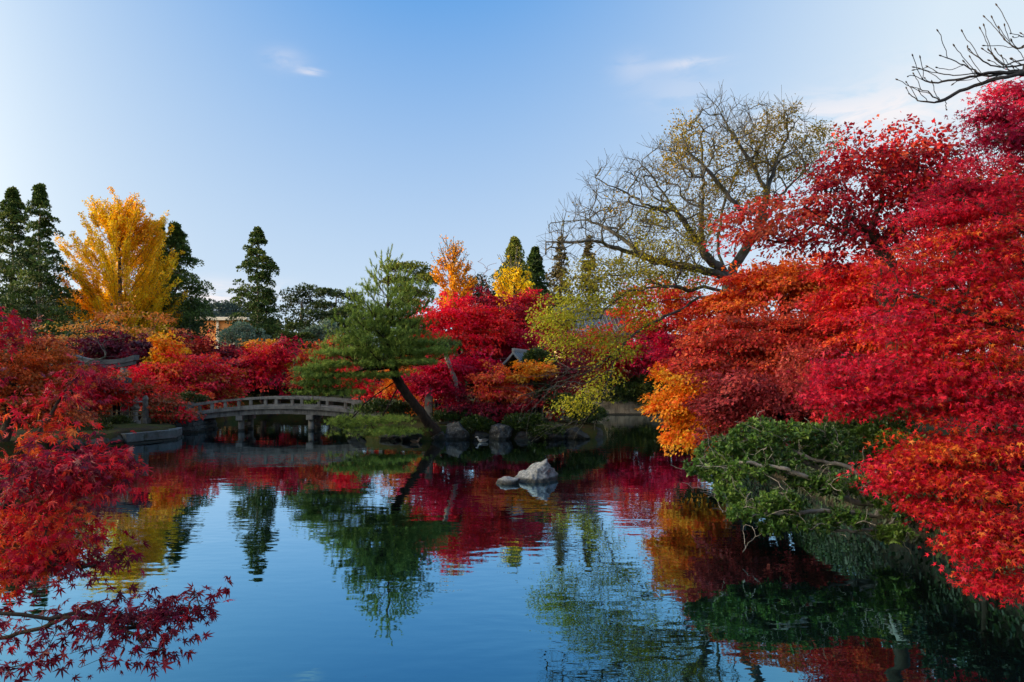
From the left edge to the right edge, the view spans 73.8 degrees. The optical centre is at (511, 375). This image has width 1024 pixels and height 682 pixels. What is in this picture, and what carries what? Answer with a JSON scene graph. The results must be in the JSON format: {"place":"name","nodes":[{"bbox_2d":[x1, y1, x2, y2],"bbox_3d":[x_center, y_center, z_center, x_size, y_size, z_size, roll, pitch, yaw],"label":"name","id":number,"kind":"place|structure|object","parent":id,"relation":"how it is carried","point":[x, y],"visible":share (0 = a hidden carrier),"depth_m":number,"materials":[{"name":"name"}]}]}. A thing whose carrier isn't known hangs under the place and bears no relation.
{"place":"outdoors","nodes":[
{"label":"outdoors","id":0,"kind":"place"},
{"bbox_2d":[0,300,249,365],"bbox_3d":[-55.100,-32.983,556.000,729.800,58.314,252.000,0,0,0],"label":"hill","id":1,"kind":"structure","parent":0,"point":[224,312],"depth_m":512.60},
{"bbox_2d":[0,289,378,357],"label":"distant woods","id":2,"kind":"object","parent":1,"relation":"on","point":[224,306],"visible":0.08,"depth_m":515.28,"materials":[{"name":"green plant"}]},
{"bbox_2d":[0,414,1023,681],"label":"water","id":3,"kind":"structure","parent":0,"point":[620,552],"depth_m":9.83,"materials":[{"name":"blue liquid"}]},
{"bbox_2d":[496,476,519,484],"bbox_3d":[-0.095,2.873,18.323,0.675,0.313,0.588,0,0,-22],"label":"rock","id":4,"kind":"object","parent":3,"relation":"in","point":[506,480],"visible":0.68,"depth_m":18.17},
{"bbox_2d":[513,459,557,482],"bbox_3d":[0.569,3.071,18.813,1.466,1.543,1.183,0,0,0],"label":"rock","id":5,"kind":"object","parent":3,"relation":"in","point":[544,471],"visible":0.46,"depth_m":18.61,"materials":[{"name":"stone"}]},
{"bbox_2d":[0,367,1023,524],"bbox_3d":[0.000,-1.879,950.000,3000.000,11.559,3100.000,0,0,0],"label":"ground","id":6,"kind":"structure","parent":0,"point":[155,425],"depth_m":30.84,"materials":[{"name":"plant"}]},
{"bbox_2d":[0,186,67,328],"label":"cedar tree","id":7,"kind":"object","parent":6,"relation":"on","point":[11,204],"visible":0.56,"depth_m":94.25,"materials":[{"name":"green plant"}]},
{"bbox_2d":[0,183,90,347],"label":"cedar tree","id":8,"kind":"object","parent":6,"relation":"on","point":[39,277],"visible":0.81,"depth_m":90.27,"materials":[{"name":"green plant"}]},
{"bbox_2d":[0,315,101,441],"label":"maple tree","id":9,"kind":"object","parent":6,"relation":"on","point":[31,377],"visible":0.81,"depth_m":23.65,"materials":[{"name":"red plant"}]},
{"bbox_2d":[48,440,74,454],"bbox_3d":[-16.801,2.763,25.122,1.369,0.799,0.928,0,0,0],"label":"rock","id":10,"kind":"object","parent":6,"relation":"on","point":[51,446],"visible":0.21,"depth_m":24.77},
{"bbox_2d":[0,361,126,424],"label":"maple tree","id":11,"kind":"object","parent":6,"relation":"on","point":[108,383],"visible":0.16,"depth_m":30.71,"materials":[{"name":"red plant"}]},
{"bbox_2d":[74,421,113,430],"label":"shrub","id":12,"kind":"object","parent":6,"relation":"on","point":[107,426],"visible":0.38,"depth_m":29.07,"materials":[{"name":"green plant"}]},
{"bbox_2d":[83,438,109,449],"bbox_3d":[-16.570,2.780,26.857,1.243,0.574,1.190,0,0,-35],"label":"rock","id":13,"kind":"object","parent":6,"relation":"on","point":[105,441],"visible":0.38,"depth_m":26.61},
{"bbox_2d":[62,319,136,432],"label":"bare tree","id":14,"kind":"object","parent":6,"relation":"on","point":[87,363],"visible":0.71,"depth_m":27.48,"materials":[{"name":"brown plant"}]},
{"bbox_2d":[73,355,138,420],"bbox_3d":[-19.909,0.663,33.500,2.982,3.327,0.600,0,0,0],"label":"torii","id":15,"kind":"object","parent":6,"relation":"on","point":[128,361],"visible":0.28,"depth_m":33.34,"materials":[{"name":"stone"}]},
{"bbox_2d":[69,409,144,423],"bbox_3d":[-18.794,1.959,31.576,3.614,0.820,0.107,0,0,0],"label":"bamboo fence","id":16,"kind":"object","parent":6,"relation":"on","point":[111,411],"visible":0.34,"depth_m":31.53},
{"bbox_2d":[54,327,163,371],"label":"maple tree","id":17,"kind":"object","parent":6,"relation":"on","point":[119,349],"visible":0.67,"depth_m":41.03,"materials":[{"name":"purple plant"}]},
{"bbox_2d":[46,186,188,341],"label":"ginkgo tree","id":18,"kind":"object","parent":6,"relation":"on","point":[129,236],"visible":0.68,"depth_m":98.14,"materials":[{"name":"yellow plant"}]},
{"bbox_2d":[35,295,199,376],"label":"maple tree","id":19,"kind":"object","parent":6,"relation":"on","point":[114,317],"visible":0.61,"depth_m":46.52,"materials":[{"name":"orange plant"}]},
{"bbox_2d":[0,306,235,681],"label":"maple tree","id":20,"kind":"object","parent":6,"relation":"on","point":[67,469],"visible":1,"depth_m":2.92,"materials":[{"name":"red plant"}]},
{"bbox_2d":[99,414,136,423],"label":"shrub","id":21,"kind":"object","parent":6,"relation":"on","point":[119,419],"visible":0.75,"depth_m":30.57,"materials":[{"name":"green plant"}]},
{"bbox_2d":[60,362,204,424],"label":"maple tree","id":22,"kind":"object","parent":6,"relation":"on","point":[137,387],"visible":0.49,"depth_m":33.53,"materials":[{"name":"red plant"}]},
{"bbox_2d":[131,396,141,423],"bbox_3d":[-17.980,1.635,32.600,0.709,1.401,0.614,0,0,0],"label":"stone lantern","id":23,"kind":"object","parent":6,"relation":"on","point":[135,407],"visible":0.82,"depth_m":32.50,"materials":[{"name":"stone"}]},
{"bbox_2d":[140,395,150,423],"bbox_3d":[-17.822,1.683,33.200,0.352,1.406,0.352,0,0,0],"label":"stone post","id":24,"kind":"object","parent":6,"relation":"on","point":[146,418],"visible":0.86,"depth_m":33.10,"materials":[{"name":"stone"}]},
{"bbox_2d":[121,427,183,444],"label":"retaining wall","id":25,"kind":"structure","parent":6,"relation":"on","point":[154,436],"depth_m":29.59,"materials":[{"name":"stone"}]},
{"bbox_2d":[141,329,191,411],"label":"maple tree","id":26,"kind":"object","parent":6,"relation":"on","point":[160,343],"visible":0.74,"depth_m":40.16,"materials":[{"name":"orange plant"}]},
{"bbox_2d":[124,220,220,345],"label":"cedar tree","id":27,"kind":"object","parent":6,"relation":"on","point":[176,240],"visible":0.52,"depth_m":105.14,"materials":[{"name":"green plant"}]},
{"bbox_2d":[116,347,250,411],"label":"maple tree","id":28,"kind":"object","parent":6,"relation":"on","point":[213,380],"visible":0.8,"depth_m":40.22,"materials":[{"name":"red plant"}]},
{"bbox_2d":[169,417,217,432],"bbox_3d":[-16.561,2.678,35.389,1.409,1.077,3.250,0,0,0],"label":"bridge abutment","id":29,"kind":"object","parent":6,"relation":"on","point":[196,426],"visible":0.59,"depth_m":34.81,"materials":[{"name":"stone"}]},
{"bbox_2d":[178,391,211,403],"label":"shrub","id":30,"kind":"object","parent":6,"relation":"on","point":[188,396],"visible":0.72,"depth_m":37.44,"materials":[{"name":"green plant"}]},
{"bbox_2d":[153,327,261,383],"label":"maple tree","id":31,"kind":"object","parent":6,"relation":"on","point":[228,352],"visible":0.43,"depth_m":51.09,"materials":[{"name":"red plant"}]},
{"bbox_2d":[196,317,262,348],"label":"hall","id":32,"kind":"structure","parent":6,"relation":"on","point":[221,323],"depth_m":150.00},
{"bbox_2d":[214,320,272,355],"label":"evergreen tree","id":33,"kind":"object","parent":6,"relation":"on","point":[244,332],"visible":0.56,"depth_m":59.44,"materials":[{"name":"green plant"}]},
{"bbox_2d":[221,226,283,340],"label":"cedar tree","id":34,"kind":"object","parent":6,"relation":"on","point":[263,298],"visible":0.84,"depth_m":71.25,"materials":[{"name":"green plant"}]},
{"bbox_2d":[226,332,306,404],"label":"maple tree","id":35,"kind":"object","parent":6,"relation":"on","point":[267,360],"visible":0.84,"depth_m":49.41,"materials":[{"name":"red plant"}]},
{"bbox_2d":[258,382,301,401],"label":"shrub","id":36,"kind":"object","parent":6,"relation":"on","point":[274,391],"visible":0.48,"depth_m":50.54,"materials":[{"name":"green plant"}]},
{"bbox_2d":[241,338,320,374],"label":"maple tree","id":37,"kind":"object","parent":6,"relation":"on","point":[269,342],"visible":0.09,"depth_m":56.35,"materials":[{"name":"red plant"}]},
{"bbox_2d":[173,396,389,430],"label":"stone bridge","id":38,"kind":"structure","parent":6,"relation":"on","point":[316,412],"depth_m":35.44,"materials":[{"name":"stone"}]},
{"bbox_2d":[271,321,321,395],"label":"pine tree","id":39,"kind":"object","parent":6,"relation":"on","point":[294,326],"visible":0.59,"depth_m":54.66,"materials":[{"name":"green plant"}]},
{"bbox_2d":[274,282,325,377],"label":"evergreen tree","id":40,"kind":"object","parent":6,"relation":"on","point":[295,300],"visible":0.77,"depth_m":85.59,"materials":[{"name":"green plant"}]},
{"bbox_2d":[297,318,344,343],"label":"evergreen tree","id":41,"kind":"object","parent":6,"relation":"on","point":[319,332],"visible":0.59,"depth_m":57.66,"materials":[{"name":"green plant"}]},
{"bbox_2d":[281,306,364,331],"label":"evergreen tree","id":42,"kind":"object","parent":6,"relation":"on","point":[319,315],"visible":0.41,"depth_m":69.09,"materials":[{"name":"green plant"}]},
{"bbox_2d":[283,334,362,404],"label":"maple tree","id":43,"kind":"object","parent":6,"relation":"on","point":[306,356],"visible":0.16,"depth_m":49.16,"materials":[{"name":"red plant"}]},
{"bbox_2d":[307,287,363,379],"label":"pine tree","id":44,"kind":"object","parent":6,"relation":"on","point":[333,294],"visible":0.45,"depth_m":83.69,"materials":[{"name":"green plant"}]},
{"bbox_2d":[332,358,396,406],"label":"maple tree","id":45,"kind":"object","parent":6,"relation":"on","point":[370,392],"visible":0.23,"depth_m":37.46,"materials":[{"name":"red plant"}]},
{"bbox_2d":[282,243,461,440],"bbox_3d":[-5.674,-1.450,29.039,7.140,8.368,5.364,0,0,-32],"label":"pine tree","id":46,"kind":"object","parent":6,"relation":"on","point":[381,321],"visible":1,"depth_m":28.67,"materials":[{"name":"green plant"}]},
{"bbox_2d":[347,397,414,415],"bbox_3d":[-6.437,1.706,33.618,3.361,1.357,2.125,0,0,0],"label":"shrub","id":47,"kind":"object","parent":6,"relation":"on","point":[378,405],"visible":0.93,"depth_m":33.24,"materials":[{"name":"green plant"}]},
{"bbox_2d":[378,259,438,367],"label":"pine tree","id":48,"kind":"object","parent":6,"relation":"on","point":[422,272],"visible":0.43,"depth_m":69.29,"materials":[{"name":"green plant"}]},
{"bbox_2d":[374,355,443,416],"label":"maple tree","id":49,"kind":"object","parent":6,"relation":"on","point":[391,388],"visible":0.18,"depth_m":36.62,"materials":[{"name":"orange plant"}]},
{"bbox_2d":[399,433,421,440],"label":"rock","id":50,"kind":"object","parent":6,"relation":"on","point":[411,437],"visible":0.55,"depth_m":30.21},
{"bbox_2d":[424,387,435,419],"bbox_3d":[-4.010,1.404,32.900,0.608,1.806,0.608,0,0,0],"label":"stone post","id":51,"kind":"object","parent":6,"relation":"on","point":[429,407],"visible":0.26,"depth_m":32.72,"materials":[{"name":"stone"}]},
{"bbox_2d":[396,345,502,407],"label":"maple tree","id":52,"kind":"object","parent":6,"relation":"on","point":[434,378],"visible":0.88,"depth_m":33.18,"materials":[{"name":"red plant"}]},
{"bbox_2d":[429,406,470,422],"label":"shrub","id":53,"kind":"object","parent":6,"relation":"on","point":[438,415],"visible":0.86,"depth_m":31.54,"materials":[{"name":"green plant"}]},
{"bbox_2d":[438,337,462,401],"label":"pine tree","id":54,"kind":"object","parent":6,"relation":"on","point":[453,344],"visible":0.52,"depth_m":32.90,"materials":[{"name":"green plant"}]},
{"bbox_2d":[429,234,477,382],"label":"ginkgo tree","id":55,"kind":"object","parent":6,"relation":"on","point":[455,280],"visible":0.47,"depth_m":61.44,"materials":[{"name":"orange plant"}]},
{"bbox_2d":[445,421,469,439],"bbox_3d":[-2.500,2.743,30.944,1.218,1.328,0.978,0,0,14],"label":"rock","id":56,"kind":"object","parent":6,"relation":"on","point":[456,431],"visible":0.71,"depth_m":30.57,"materials":[{"name":"stone"}]},
{"bbox_2d":[410,288,526,394],"bbox_3d":[-2.565,-1.172,35.948,6.776,6.837,4.786,0,0,0],"label":"maple tree","id":57,"kind":"object","parent":6,"relation":"on","point":[470,324],"visible":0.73,"depth_m":35.39,"materials":[{"name":"red plant"}]},
{"bbox_2d":[0,311,947,383],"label":"woods","id":58,"kind":"object","parent":6,"relation":"on","point":[66,332],"visible":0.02,"depth_m":80.91,"materials":[{"name":"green plant"}]},
{"bbox_2d":[460,413,495,430],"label":"shrub","id":59,"kind":"object","parent":6,"relation":"on","point":[477,422],"visible":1,"depth_m":31.04,"materials":[{"name":"green plant"}]},
{"bbox_2d":[461,273,501,329],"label":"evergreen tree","id":60,"kind":"object","parent":6,"relation":"on","point":[477,293],"visible":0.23,"depth_m":71.61,"materials":[{"name":"green plant"}]},
{"bbox_2d":[436,390,532,422],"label":"maple tree","id":61,"kind":"object","parent":6,"relation":"on","point":[481,408],"visible":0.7,"depth_m":31.92,"materials":[{"name":"red plant"}]},
{"bbox_2d":[463,359,535,419],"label":"maple tree","id":62,"kind":"object","parent":6,"relation":"on","point":[495,393],"visible":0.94,"depth_m":32.50,"materials":[{"name":"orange plant"}]},
{"bbox_2d":[488,423,512,439],"bbox_3d":[-0.517,2.780,31.127,1.202,1.156,1.219,0,0,-39],"label":"rock","id":63,"kind":"object","parent":6,"relation":"on","point":[498,431],"visible":0.76,"depth_m":30.65,"materials":[{"name":"stone"}]},
{"bbox_2d":[463,328,543,375],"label":"maple tree","id":64,"kind":"object","parent":6,"relation":"on","point":[517,342],"visible":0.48,"depth_m":36.46,"materials":[{"name":"red plant"}]},
{"bbox_2d":[459,285,563,349],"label":"maple tree","id":65,"kind":"object","parent":6,"relation":"on","point":[493,301],"visible":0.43,"depth_m":42.75,"materials":[{"name":"red plant"}]},
{"bbox_2d":[491,246,543,313],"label":"ginkgo tree","id":66,"kind":"object","parent":6,"relation":"on","point":[514,284],"visible":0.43,"depth_m":56.55,"materials":[{"name":"yellow plant"}]},
{"bbox_2d":[488,235,550,313],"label":"cedar tree","id":67,"kind":"object","parent":6,"relation":"on","point":[514,242],"visible":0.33,"depth_m":75.35,"materials":[{"name":"green plant"}]},
{"bbox_2d":[489,348,552,418],"bbox_3d":[0.405,0.493,35.200,2.900,3.708,2.300,0,0,18],"label":"shrine","id":68,"kind":"object","parent":6,"relation":"on","point":[516,354],"visible":0.25,"depth_m":34.52,"materials":[{"name":"grey wood"}]},
{"bbox_2d":[501,411,544,429],"bbox_3d":[0.532,2.107,31.562,2.250,0.913,1.731,0,0,0],"label":"shrub","id":69,"kind":"object","parent":6,"relation":"on","point":[512,420],"visible":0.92,"depth_m":31.17,"materials":[{"name":"green plant"}]},
{"bbox_2d":[514,431,539,439],"bbox_3d":[0.696,2.821,31.141,1.241,0.529,0.890,0,0,0],"label":"rock","id":70,"kind":"object","parent":6,"relation":"on","point":[521,435],"visible":0.7,"depth_m":30.84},
{"bbox_2d":[498,358,559,413],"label":"maple tree","id":71,"kind":"object","parent":6,"relation":"on","point":[530,368],"visible":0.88,"depth_m":32.63,"materials":[{"name":"orange plant"}]},
{"bbox_2d":[520,345,557,366],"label":"shrub","id":72,"kind":"object","parent":6,"relation":"on","point":[535,354],"visible":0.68,"depth_m":33.74,"materials":[{"name":"green plant"}]},
{"bbox_2d":[519,378,561,413],"bbox_3d":[1.367,1.194,33.588,2.413,2.305,1.906,0,0,0],"label":"shrub","id":73,"kind":"object","parent":6,"relation":"on","point":[540,383],"visible":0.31,"depth_m":33.29,"materials":[{"name":"green plant"}]},
{"bbox_2d":[526,246,557,312],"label":"cedar tree","id":74,"kind":"object","parent":6,"relation":"on","point":[538,266],"visible":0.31,"depth_m":79.29,"materials":[{"name":"green plant"}]},
{"bbox_2d":[526,421,565,438],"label":"shrub","id":75,"kind":"object","parent":6,"relation":"on","point":[534,432],"visible":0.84,"depth_m":30.67,"materials":[{"name":"green plant"}]},
{"bbox_2d":[538,235,578,310],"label":"cedar tree","id":76,"kind":"object","parent":6,"relation":"on","point":[556,270],"visible":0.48,"depth_m":69.60,"materials":[{"name":"green plant"}]},
{"bbox_2d":[515,346,605,421],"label":"maple tree","id":77,"kind":"object","parent":6,"relation":"on","point":[554,379],"visible":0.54,"depth_m":33.90,"materials":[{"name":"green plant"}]},
{"bbox_2d":[528,312,592,413],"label":"maple tree","id":78,"kind":"object","parent":6,"relation":"on","point":[574,353],"visible":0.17,"depth_m":49.74,"materials":[{"name":"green plant"}]},
{"bbox_2d":[542,391,585,421],"bbox_3d":[2.527,1.528,32.394,2.170,1.570,1.980,0,0,29],"label":"shrub","id":79,"kind":"object","parent":6,"relation":"on","point":[555,399],"visible":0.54,"depth_m":32.11,"materials":[{"name":"green plant"}]},
{"bbox_2d":[565,426,589,438],"bbox_3d":[2.923,2.742,31.238,1.082,0.774,1.186,0,0,-33],"label":"rock","id":80,"kind":"object","parent":6,"relation":"on","point":[571,433],"visible":0.6,"depth_m":30.86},
{"bbox_2d":[566,401,610,423],"bbox_3d":[3.533,1.794,32.266,1.825,1.228,1.834,0,0,-43],"label":"shrub","id":81,"kind":"object","parent":6,"relation":"on","point":[601,413],"visible":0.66,"depth_m":31.95,"materials":[{"name":"green plant"}]},
{"bbox_2d":[576,235,604,307],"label":"cedar tree","id":82,"kind":"object","parent":6,"relation":"on","point":[586,250],"visible":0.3,"depth_m":70.71,"materials":[{"name":"green plant"}]},
{"bbox_2d":[554,307,639,392],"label":"temple hall","id":83,"kind":"structure","parent":6,"relation":"on","point":[617,320],"depth_m":60.76,"materials":[{"name":"beige paint"}]},
{"bbox_2d":[558,322,641,398],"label":"maple tree","id":84,"kind":"object","parent":6,"relation":"on","point":[623,372],"visible":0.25,"depth_m":51.57,"materials":[{"name":"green plant"}]},
{"bbox_2d":[546,401,659,414],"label":"retaining wall","id":85,"kind":"structure","parent":6,"relation":"on","point":[621,408],"depth_m":50.17,"materials":[{"name":"beige stone"}]},
{"bbox_2d":[589,372,646,404],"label":"shrub","id":86,"kind":"object","parent":6,"relation":"on","point":[621,397],"visible":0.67,"depth_m":49.94,"materials":[{"name":"green plant"}]},
{"bbox_2d":[598,330,688,385],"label":"maple tree","id":87,"kind":"object","parent":6,"relation":"on","point":[645,362],"visible":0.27,"depth_m":50.17,"materials":[{"name":"red plant"}]},
{"bbox_2d":[617,372,672,405],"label":"shrub","id":88,"kind":"object","parent":6,"relation":"on","point":[644,389],"visible":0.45,"depth_m":49.85,"materials":[{"name":"green plant"}]},
{"bbox_2d":[604,276,717,383],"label":"maple tree","id":89,"kind":"object","parent":6,"relation":"on","point":[669,306],"visible":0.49,"depth_m":58.77,"materials":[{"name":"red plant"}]},
{"bbox_2d":[500,79,849,448],"bbox_3d":[6.238,-4.252,24.976,14.200,13.484,7.470,0,0,0],"label":"spreading tree","id":90,"kind":"object","parent":6,"relation":"on","point":[696,238],"visible":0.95,"depth_m":24.21,"materials":[{"name":"green plant"}]},
{"bbox_2d":[635,361,736,459],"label":"maple tree","id":91,"kind":"object","parent":6,"relation":"on","point":[666,404],"visible":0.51,"depth_m":18.99,"materials":[{"name":"orange plant"}]},
{"bbox_2d":[642,318,747,382],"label":"maple tree","id":92,"kind":"object","parent":6,"relation":"on","point":[666,351],"visible":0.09,"depth_m":24.20,"materials":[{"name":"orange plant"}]},
{"bbox_2d":[653,292,887,385],"bbox_3d":[7.645,-0.379,20.271,7.062,4.140,4.309,0,0,0],"label":"maple tree","id":93,"kind":"object","parent":6,"relation":"on","point":[766,345],"visible":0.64,"depth_m":19.47,"materials":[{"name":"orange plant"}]},
{"bbox_2d":[676,251,865,335],"bbox_3d":[8.767,-1.301,22.780,6.796,5.733,4.175,0,0,0],"label":"maple tree","id":94,"kind":"object","parent":6,"relation":"on","point":[756,282],"visible":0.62,"depth_m":22.18,"materials":[{"name":"orange plant"}]},
{"bbox_2d":[679,336,877,449],"bbox_3d":[6.705,0.531,16.915,4.844,3.002,3.612,0,0,0],"label":"maple tree","id":95,"kind":"object","parent":6,"relation":"on","point":[727,402],"visible":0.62,"depth_m":16.53,"materials":[{"name":"red plant"}]},
{"bbox_2d":[672,410,918,552],"bbox_3d":[4.942,1.701,11.650,4.043,2.221,3.038,0,0,-25],"label":"evergreen shrub","id":96,"kind":"object","parent":6,"relation":"on","point":[770,440],"visible":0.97,"depth_m":11.50,"materials":[{"name":"green plant"}]},
{"bbox_2d":[698,111,985,426],"bbox_3d":[6.954,-1.910,13.739,6.670,7.207,2.986,0,0,-16],"label":"maple tree","id":97,"kind":"object","parent":6,"relation":"on","point":[883,182],"visible":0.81,"depth_m":13.53,"materials":[{"name":"red plant"}]},
{"bbox_2d":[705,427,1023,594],"bbox_3d":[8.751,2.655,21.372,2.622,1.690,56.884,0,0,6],"label":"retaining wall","id":98,"kind":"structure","parent":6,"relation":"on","point":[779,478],"depth_m":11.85,"materials":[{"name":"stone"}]},
{"bbox_2d":[718,423,1023,596],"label":"ivy","id":99,"kind":"object","parent":98,"relation":"attached to","point":[840,470],"visible":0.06,"depth_m":13.32,"materials":[{"name":"green plant"}]},
{"bbox_2d":[812,405,928,463],"bbox_3d":[7.036,1.156,13.370,2.104,1.361,2.217,0,0,0],"label":"shrub","id":100,"kind":"object","parent":6,"relation":"on","point":[858,432],"visible":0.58,"depth_m":12.89,"materials":[{"name":"green plant"}]},
{"bbox_2d":[794,236,966,374],"bbox_3d":[9.074,-0.978,16.764,3.752,5.269,5.033,0,0,0],"label":"maple tree","id":101,"kind":"object","parent":6,"relation":"on","point":[849,298],"visible":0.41,"depth_m":17.00,"materials":[{"name":"red plant"}]},
{"bbox_2d":[867,426,935,461],"bbox_3d":[7.199,1.351,12.398,1.184,0.792,1.864,0,0,0],"label":"shrub","id":102,"kind":"object","parent":6,"relation":"on","point":[887,432],"visible":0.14,"depth_m":12.44,"materials":[{"name":"green plant"}]},
{"bbox_2d":[781,146,1023,609],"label":"maple tree","id":103,"kind":"object","parent":6,"relation":"on","point":[985,533],"visible":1,"depth_m":8.22,"materials":[{"name":"red plant"}]},
{"bbox_2d":[871,149,1023,402],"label":"maple tree","id":104,"kind":"object","parent":6,"relation":"on","point":[1006,241],"visible":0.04,"depth_m":12.25,"materials":[{"name":"red plant"}]},
{"bbox_2d":[892,423,1023,570],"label":"shrub","id":105,"kind":"object","parent":6,"relation":"on","point":[995,468],"visible":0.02,"depth_m":9.53,"materials":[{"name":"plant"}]},
{"bbox_2d":[896,3,1023,110],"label":"bare tree","id":106,"kind":"object","parent":6,"relation":"on","point":[1008,74],"visible":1,"depth_m":8.79,"materials":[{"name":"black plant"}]},
{"bbox_2d":[943,69,1023,173],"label":"maple tree","id":107,"kind":"object","parent":6,"relation":"on","point":[1009,119],"visible":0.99,"depth_m":11.05,"materials":[{"name":"red plant"}]},
{"bbox_2d":[0,0,1023,354],"label":"sky","id":108,"kind":"structure","parent":0,"point":[344,131],"materials":[{"name":"blue"}]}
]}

